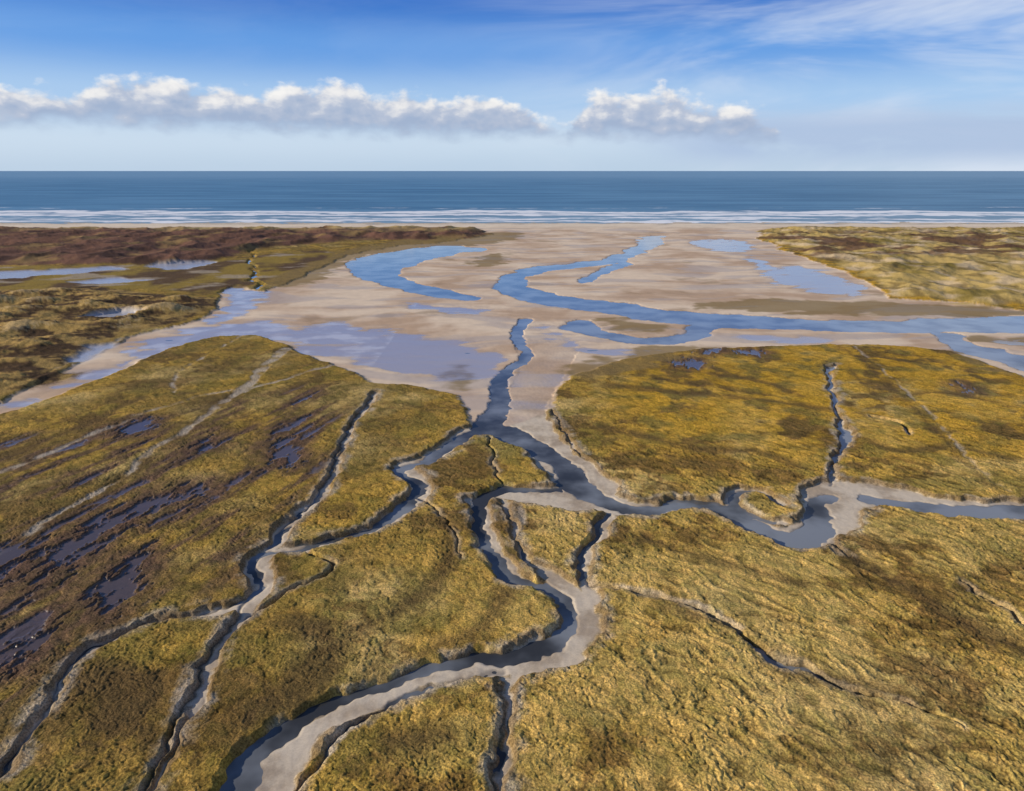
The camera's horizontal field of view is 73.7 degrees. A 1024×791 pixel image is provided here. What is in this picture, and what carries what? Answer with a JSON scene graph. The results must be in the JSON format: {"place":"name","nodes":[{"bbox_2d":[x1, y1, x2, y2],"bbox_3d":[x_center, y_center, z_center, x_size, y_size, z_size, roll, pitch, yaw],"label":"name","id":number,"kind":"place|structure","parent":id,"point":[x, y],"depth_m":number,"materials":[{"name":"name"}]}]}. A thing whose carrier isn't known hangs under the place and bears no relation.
{"place":"outdoors","nodes":[
{"label":"outdoors","id":0,"kind":"place"},
{"bbox_2d":[0,222,1023,790],"bbox_3d":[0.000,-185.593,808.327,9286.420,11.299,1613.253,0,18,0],"label":"salt marsh ground","id":1,"kind":"structure","parent":0,"point":[158,492],"depth_m":165.93,"materials":[{"name":"plant"}]},
{"bbox_2d":[0,171,1023,223],"bbox_3d":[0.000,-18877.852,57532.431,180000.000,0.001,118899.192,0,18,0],"label":"sea","id":2,"kind":"structure","parent":0,"point":[598,197],"depth_m":2212.25,"materials":[{"name":"liquid"}]},
{"bbox_2d":[0,0,1023,170],"label":"sky","id":3,"kind":"structure","parent":0,"point":[86,85],"materials":[{"name":"blue"}]},
{"bbox_2d":[4,236,1023,790],"bbox_3d":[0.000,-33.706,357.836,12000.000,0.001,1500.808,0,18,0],"label":"tidal creek water","id":4,"kind":"structure","parent":0,"point":[244,770],"depth_m":200.36,"materials":[{"name":"blue liquid"}]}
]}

